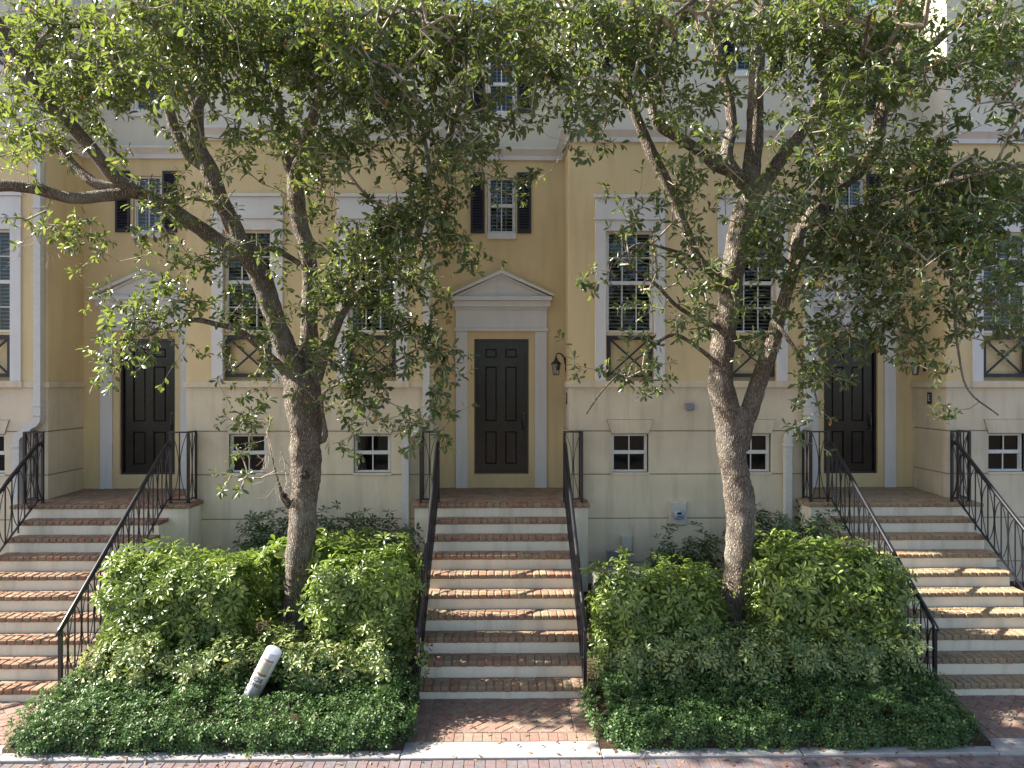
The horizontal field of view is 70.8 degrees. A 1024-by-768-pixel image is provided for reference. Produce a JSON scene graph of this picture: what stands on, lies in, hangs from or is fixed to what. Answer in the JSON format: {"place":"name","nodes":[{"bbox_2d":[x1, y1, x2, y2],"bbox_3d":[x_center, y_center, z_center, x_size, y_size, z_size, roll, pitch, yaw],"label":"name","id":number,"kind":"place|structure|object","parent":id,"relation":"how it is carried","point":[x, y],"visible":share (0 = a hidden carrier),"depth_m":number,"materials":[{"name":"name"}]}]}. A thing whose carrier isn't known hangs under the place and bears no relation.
{"place":"outdoors","nodes":[
{"label":"outdoors","id":0,"kind":"place"},
{"bbox_2d":[0,702,42,744],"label":"walkway","id":1,"kind":"structure","parent":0,"point":[8,709],"depth_m":8.28,"materials":[{"name":"brick"}]},
{"bbox_2d":[304,760,665,767],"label":"road base","id":2,"kind":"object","parent":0,"point":[517,764],"depth_m":7.28,"materials":[{"name":"grey concrete"}]},
{"bbox_2d":[405,698,596,741],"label":"walkway","id":3,"kind":"structure","parent":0,"point":[458,713],"depth_m":8.15,"materials":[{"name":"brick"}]},
{"bbox_2d":[0,756,1023,767],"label":"road","id":4,"kind":"structure","parent":0,"point":[945,762],"depth_m":7.26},
{"bbox_2d":[4,689,1023,767],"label":"fallen leaves","id":5,"kind":"object","parent":4,"relation":"on","point":[597,752],"visible":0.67,"depth_m":7.37,"materials":[{"name":"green plant"}]},
{"bbox_2d":[447,0,887,4],"label":"sky","id":6,"kind":"structure","parent":0,"point":[873,1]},
{"bbox_2d":[949,695,1023,737],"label":"walkway","id":7,"kind":"structure","parent":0,"point":[1016,730],"depth_m":8.33,"materials":[{"name":"brick"}]},
{"label":"ground","id":8,"kind":"structure","parent":0,"visible":0},
{"bbox_2d":[0,488,203,701],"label":"front steps","id":9,"kind":"structure","parent":8,"relation":"on","point":[72,532],"depth_m":10.26,"materials":[{"name":"white concrete"}]},
{"bbox_2d":[0,430,44,551],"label":"iron railing","id":10,"kind":"object","parent":9,"relation":"on","point":[29,455],"visible":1,"depth_m":11.00,"materials":[{"name":"black metal"}]},
{"bbox_2d":[55,430,196,686],"bbox_3d":[-5.190,2.281,9.981,0.324,3.077,3.184,0,0,-1],"label":"iron railing","id":11,"kind":"object","parent":9,"relation":"on","point":[85,586],"visible":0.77,"depth_m":10.14,"materials":[{"name":"black metal"}]},
{"bbox_2d":[413,487,589,698],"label":"front steps","id":12,"kind":"structure","parent":8,"relation":"on","point":[519,626],"depth_m":9.83,"materials":[{"name":"beige brick"}]},
{"bbox_2d":[415,430,439,706],"bbox_3d":[-1.273,2.281,10.038,0.324,3.077,3.184,0,0,-1],"label":"iron railing","id":13,"kind":"object","parent":12,"relation":"on","point":[434,501],"visible":0.91,"depth_m":10.08,"materials":[{"name":"black metal"}]},
{"bbox_2d":[563,430,587,703],"bbox_3d":[0.979,2.281,10.071,0.324,3.077,3.184,0,0,-1],"label":"iron railing","id":14,"kind":"object","parent":12,"relation":"on","point":[580,609],"visible":1,"depth_m":9.95,"materials":[{"name":"black metal"}]},
{"bbox_2d":[0,738,1023,763],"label":"kerb","id":15,"kind":"structure","parent":8,"relation":"on","point":[464,751],"depth_m":7.40,"materials":[{"name":"concrete"}]},
{"bbox_2d":[2,581,1023,753],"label":"planting bed","id":16,"kind":"object","parent":8,"relation":"on","point":[605,744],"visible":0.1,"depth_m":7.96,"materials":[{"name":"soil"}]},
{"bbox_2d":[0,0,85,554],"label":"townhouse","id":17,"kind":"structure","parent":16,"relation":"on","point":[42,384],"depth_m":11.55,"materials":[{"name":"beige paint"}]},
{"bbox_2d":[0,435,4,472],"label":"window","id":18,"kind":"structure","parent":17,"relation":"in","point":[2,437],"depth_m":12.13,"materials":[{"name":"paint"}]},
{"bbox_2d":[0,230,9,331],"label":"window","id":19,"kind":"structure","parent":17,"relation":"in","point":[4,234],"depth_m":12.13,"materials":[{"name":"glass"}]},
{"bbox_2d":[87,536,272,664],"bbox_3d":[-4.094,2.689,8.936,2.164,1.532,1.436,0,0,-1],"label":"schefflera shrub","id":20,"kind":"object","parent":16,"relation":"on","point":[143,588],"visible":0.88,"depth_m":8.57,"materials":[{"name":"green plant"}]},
{"bbox_2d":[3,663,423,757],"bbox_3d":[-3.171,3.579,7.897,4.345,0.740,1.250,0,0,-1],"label":"hedge","id":21,"kind":"object","parent":16,"relation":"on","point":[27,742],"visible":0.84,"depth_m":7.60,"materials":[{"name":"green plant"}]},
{"bbox_2d":[70,607,432,707],"bbox_3d":[-3.050,3.185,8.468,4.222,1.029,1.151,0,0,-1],"label":"variegated shrub","id":22,"kind":"object","parent":16,"relation":"on","point":[132,661],"visible":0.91,"depth_m":8.24,"materials":[{"name":"green plant"}]},
{"bbox_2d":[73,0,446,578],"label":"townhouse","id":23,"kind":"structure","parent":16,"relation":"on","point":[131,424],"depth_m":11.63,"materials":[{"name":"beige paint"}]},
{"bbox_2d":[134,177,160,231],"bbox_3d":[-6.358,-3.138,12.853,0.492,0.979,0.562,0,0,-1],"label":"window","id":24,"kind":"structure","parent":23,"relation":"in","point":[144,218],"depth_m":12.69,"materials":[{"name":"glass"}]},
{"bbox_2d":[134,53,160,109],"bbox_3d":[-6.358,-5.279,12.853,0.492,1.027,0.562,0,0,-1],"label":"window","id":25,"kind":"structure","parent":23,"relation":"in","point":[137,104],"depth_m":12.68,"materials":[{"name":"paint"}]},
{"bbox_2d":[124,341,173,471],"bbox_3d":[-6.355,0.395,12.624,0.894,2.305,0.090,0,0,-1],"label":"door","id":26,"kind":"structure","parent":23,"relation":"in","point":[148,412],"depth_m":12.65,"materials":[{"name":"black paint"}]},
{"bbox_2d":[207,545,219,559],"bbox_3d":[-4.789,2.715,11.558,0.200,0.250,0.065,0,0,-1],"label":"outlet cover","id":27,"kind":"object","parent":23,"relation":"attached to","point":[211,547],"visible":0.49,"depth_m":11.53,"materials":[{"name":"beige paint"}]},
{"bbox_2d":[230,434,265,472],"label":"window","id":28,"kind":"structure","parent":23,"relation":"in","point":[254,464],"depth_m":12.12,"materials":[{"name":"paint"}]},
{"bbox_2d":[225,231,271,332],"bbox_3d":[-4.259,-1.656,11.917,0.778,1.652,0.562,0,0,-1],"label":"window","id":29,"kind":"structure","parent":23,"relation":"in","point":[266,236],"depth_m":11.78,"materials":[{"name":"paint"}]},
{"bbox_2d":[356,26,387,64],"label":"window","id":30,"kind":"structure","parent":23,"relation":"in","point":[382,26],"depth_m":11.75,"materials":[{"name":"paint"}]},
{"bbox_2d":[349,231,395,332],"bbox_3d":[-2.260,-1.656,11.946,0.778,1.652,0.562,0,0,-1],"label":"window","id":31,"kind":"structure","parent":23,"relation":"in","point":[380,324],"depth_m":11.81,"materials":[{"name":"paint"}]},
{"bbox_2d":[354,434,390,471],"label":"window","id":32,"kind":"structure","parent":23,"relation":"in","point":[376,450],"depth_m":12.22,"materials":[{"name":"paint"}]},
{"bbox_2d":[240,645,281,706],"bbox_3d":[-2.826,3.293,8.097,0.184,0.720,0.191,28,6,-1],"label":"marker post","id":33,"kind":"object","parent":16,"relation":"on","point":[264,669],"visible":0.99,"depth_m":8.02,"materials":[{"name":"white plastic"}]},
{"bbox_2d":[0,0,598,644],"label":"oak tree","id":34,"kind":"object","parent":16,"relation":"on","point":[430,38],"visible":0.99,"depth_m":8.19,"materials":[{"name":"green plant"}]},
{"bbox_2d":[251,526,363,628],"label":"schefflera shrub","id":35,"kind":"object","parent":16,"relation":"on","point":[275,559],"visible":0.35,"depth_m":9.53,"materials":[{"name":"green plant"}]},
{"bbox_2d":[231,500,424,593],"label":"schefflera shrub","id":36,"kind":"object","parent":16,"relation":"on","point":[262,539],"visible":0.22,"depth_m":10.78,"materials":[{"name":"green plant"}]},
{"bbox_2d":[296,526,427,673],"bbox_3d":[-1.876,2.659,9.055,1.630,1.673,1.594,0,0,-1],"label":"schefflera shrub","id":37,"kind":"object","parent":16,"relation":"on","point":[343,579],"visible":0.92,"depth_m":8.57,"materials":[{"name":"green plant"}]},
{"bbox_2d":[590,567,647,615],"bbox_3d":[1.553,2.975,10.084,0.840,0.650,0.700,0,0,-1],"label":"utility cabinet","id":38,"kind":"object","parent":16,"relation":"on","point":[606,568],"visible":0.09,"depth_m":10.24,"materials":[{"name":"grey metal"}]},
{"bbox_2d":[438,0,818,582],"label":"townhouse","id":39,"kind":"structure","parent":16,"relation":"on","point":[646,462],"depth_m":11.73,"materials":[{"name":"beige paint"}]},
{"bbox_2d":[488,178,514,232],"bbox_3d":[-0.189,-3.138,12.943,0.492,0.979,0.562,0,0,-1],"label":"window","id":40,"kind":"structure","parent":39,"relation":"in","point":[501,220],"depth_m":13.17,"materials":[{"name":"paint"}]},
{"bbox_2d":[488,55,514,111],"bbox_3d":[-0.189,-5.279,12.943,0.492,1.027,0.562,0,0,-1],"label":"window","id":41,"kind":"structure","parent":39,"relation":"in","point":[500,81],"depth_m":13.22,"materials":[{"name":"paint"}]},
{"bbox_2d":[476,341,526,471],"bbox_3d":[-0.186,0.395,12.714,0.894,2.305,0.090,0,0,-1],"label":"door","id":42,"kind":"structure","parent":39,"relation":"in","point":[501,373],"depth_m":12.74,"materials":[{"name":"black paint"}]},
{"bbox_2d":[551,353,565,374],"bbox_3d":[0.805,-0.342,12.273,0.208,0.386,0.208,0,0,44],"label":"wall lantern","id":43,"kind":"object","parent":39,"relation":"attached to","point":[558,365],"depth_m":12.25,"materials":[{"name":"grey paint"}]},
{"bbox_2d":[606,550,622,566],"bbox_3d":[1.610,2.920,11.319,0.250,0.620,0.092,0,0,-1],"label":"wall vent","id":44,"kind":"object","parent":39,"relation":"attached to","point":[612,553],"visible":0.56,"depth_m":11.28,"materials":[{"name":"grey metal"}]},
{"bbox_2d":[620,526,634,566],"bbox_3d":[1.895,2.735,11.647,0.274,0.880,0.081,0,0,-1],"label":"utility box","id":45,"kind":"object","parent":39,"relation":"attached to","point":[626,541],"visible":0.66,"depth_m":11.61,"materials":[{"name":"grey metal"}]},
{"bbox_2d":[613,25,644,69],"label":"window","id":46,"kind":"structure","parent":39,"relation":"in","point":[640,67],"depth_m":11.75,"materials":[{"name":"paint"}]},
{"bbox_2d":[606,232,652,332],"bbox_3d":[1.910,-1.656,12.007,0.778,1.652,0.562,0,0,-1],"label":"window","id":47,"kind":"structure","parent":39,"relation":"in","point":[626,282],"depth_m":11.87,"materials":[{"name":"paint"}]},
{"bbox_2d":[612,434,646,471],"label":"window","id":48,"kind":"structure","parent":39,"relation":"in","point":[629,451],"depth_m":12.28,"materials":[{"name":"paint"}]},
{"bbox_2d":[669,501,686,524],"bbox_3d":[2.686,2.093,11.619,0.290,0.380,0.160,0,0,-1],"label":"electric meter","id":49,"kind":"object","parent":39,"relation":"attached to","point":[678,512],"visible":0.98,"depth_m":11.62,"materials":[{"name":"grey metal"}]},
{"bbox_2d":[685,403,694,410],"bbox_3d":[2.875,0.372,11.653,0.130,0.115,0.099,0,0,-1],"label":"vent hood","id":50,"kind":"object","parent":39,"relation":"attached to","point":[689,406],"visible":1,"depth_m":11.60,"materials":[{"name":"grey plastic"}]},
{"bbox_2d":[736,27,767,69],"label":"window","id":51,"kind":"structure","parent":39,"relation":"in","point":[741,65],"depth_m":11.84,"materials":[{"name":"paint"}]},
{"bbox_2d":[736,232,774,332],"bbox_3d":[3.910,-1.656,12.036,0.778,1.652,0.562,0,0,-1],"label":"window","id":52,"kind":"structure","parent":39,"relation":"in","point":[759,322],"depth_m":11.91,"materials":[{"name":"paint"}]},
{"bbox_2d":[746,434,768,471],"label":"window","id":53,"kind":"structure","parent":39,"relation":"in","point":[757,454],"depth_m":12.04,"materials":[{"name":"paint"}]},
{"bbox_2d":[579,545,736,668],"bbox_3d":[1.835,2.830,9.126,1.986,1.328,1.501,0,0,-1],"label":"schefflera shrub","id":54,"kind":"object","parent":16,"relation":"on","point":[675,599],"visible":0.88,"depth_m":8.75,"materials":[{"name":"green plant"}]},
{"bbox_2d":[645,521,725,601],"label":"schefflera shrub","id":55,"kind":"object","parent":16,"relation":"on","point":[693,556],"visible":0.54,"depth_m":10.90,"materials":[{"name":"green plant"}]},
{"bbox_2d":[487,0,1023,645],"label":"oak tree","id":56,"kind":"object","parent":16,"relation":"on","point":[821,36],"visible":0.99,"depth_m":7.99,"materials":[{"name":"green plant"}]},
{"bbox_2d":[587,602,937,705],"bbox_3d":[2.956,3.139,8.632,4.222,1.009,1.320,0,0,-1],"label":"variegated shrub","id":57,"kind":"object","parent":16,"relation":"on","point":[636,656],"visible":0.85,"depth_m":8.29,"materials":[{"name":"green plant"}]},
{"bbox_2d":[576,658,985,753],"bbox_3d":[2.881,3.576,8.089,4.340,0.758,1.425,0,0,-1],"label":"hedge","id":58,"kind":"object","parent":16,"relation":"on","point":[677,728],"visible":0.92,"depth_m":7.69,"materials":[{"name":"green plant"}]},
{"bbox_2d":[721,502,846,599],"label":"schefflera shrub","id":59,"kind":"object","parent":16,"relation":"on","point":[785,526],"visible":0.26,"depth_m":10.77,"materials":[{"name":"green plant"}]},
{"bbox_2d":[733,521,922,671],"bbox_3d":[3.956,2.666,9.328,2.254,1.596,1.820,0,0,-1],"label":"schefflera shrub","id":60,"kind":"object","parent":16,"relation":"on","point":[852,581],"visible":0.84,"depth_m":8.75,"materials":[{"name":"green plant"}]},
{"bbox_2d":[796,487,1023,695],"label":"front steps","id":61,"kind":"structure","parent":8,"relation":"on","point":[980,638],"depth_m":10.18,"materials":[{"name":"white concrete"}]},
{"bbox_2d":[2,517,985,681],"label":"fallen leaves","id":62,"kind":"object","parent":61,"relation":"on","point":[543,569],"visible":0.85,"depth_m":10.12,"materials":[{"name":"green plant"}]},
{"bbox_2d":[802,430,939,680],"bbox_3d":[4.897,2.281,10.128,0.324,3.077,3.184,0,0,-1],"label":"iron railing","id":63,"kind":"object","parent":61,"relation":"on","point":[887,542],"visible":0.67,"depth_m":10.64,"materials":[{"name":"black metal"}]},
{"bbox_2d":[950,430,1023,590],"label":"iron railing","id":64,"kind":"object","parent":61,"relation":"on","point":[969,463],"visible":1,"depth_m":10.77,"materials":[{"name":"black metal"}]},
{"bbox_2d":[812,0,1023,581],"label":"townhouse","id":65,"kind":"structure","parent":8,"relation":"on","point":[879,410],"depth_m":12.17,"materials":[{"name":"beige paint"}]},
{"bbox_2d":[824,341,872,470],"bbox_3d":[5.984,0.395,12.804,0.894,2.305,0.090,0,0,-1],"label":"door","id":66,"kind":"structure","parent":65,"relation":"in","point":[852,435],"depth_m":12.83,"materials":[{"name":"black paint"}]},
{"bbox_2d":[839,58,858,105],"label":"window","id":67,"kind":"structure","parent":65,"relation":"in","point":[843,68],"depth_m":13.06,"materials":[{"name":"glass"}]},
{"bbox_2d":[837,180,862,222],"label":"window","id":68,"kind":"structure","parent":65,"relation":"in","point":[849,197],"depth_m":12.87,"materials":[{"name":"paint"}]},
{"bbox_2d":[911,353,925,374],"bbox_3d":[6.975,-0.342,12.363,0.208,0.386,0.208,0,0,44],"label":"wall lantern","id":69,"kind":"object","parent":65,"relation":"attached to","point":[914,370],"depth_m":12.35,"materials":[{"name":"grey paint"}]},
{"bbox_2d":[927,392,931,403],"bbox_3d":[7.082,0.240,12.225,0.016,0.200,0.120,0,0,-1],"label":"house sign","id":70,"kind":"object","parent":65,"relation":"attached to","point":[929,397],"visible":1,"depth_m":12.21,"materials":[{"name":"black metal"}]},
{"bbox_2d":[984,233,1023,332],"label":"window","id":71,"kind":"structure","parent":65,"relation":"in","point":[987,317],"depth_m":11.97,"materials":[{"name":"paint"}]},
{"bbox_2d":[988,434,1021,470],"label":"window","id":72,"kind":"structure","parent":65,"relation":"in","point":[1004,450],"depth_m":12.10,"materials":[{"name":"paint"}]},
{"bbox_2d":[991,28,1020,71],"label":"window","id":73,"kind":"structure","parent":65,"relation":"in","point":[1012,62],"depth_m":11.99,"materials":[{"name":"glass"}]}
]}

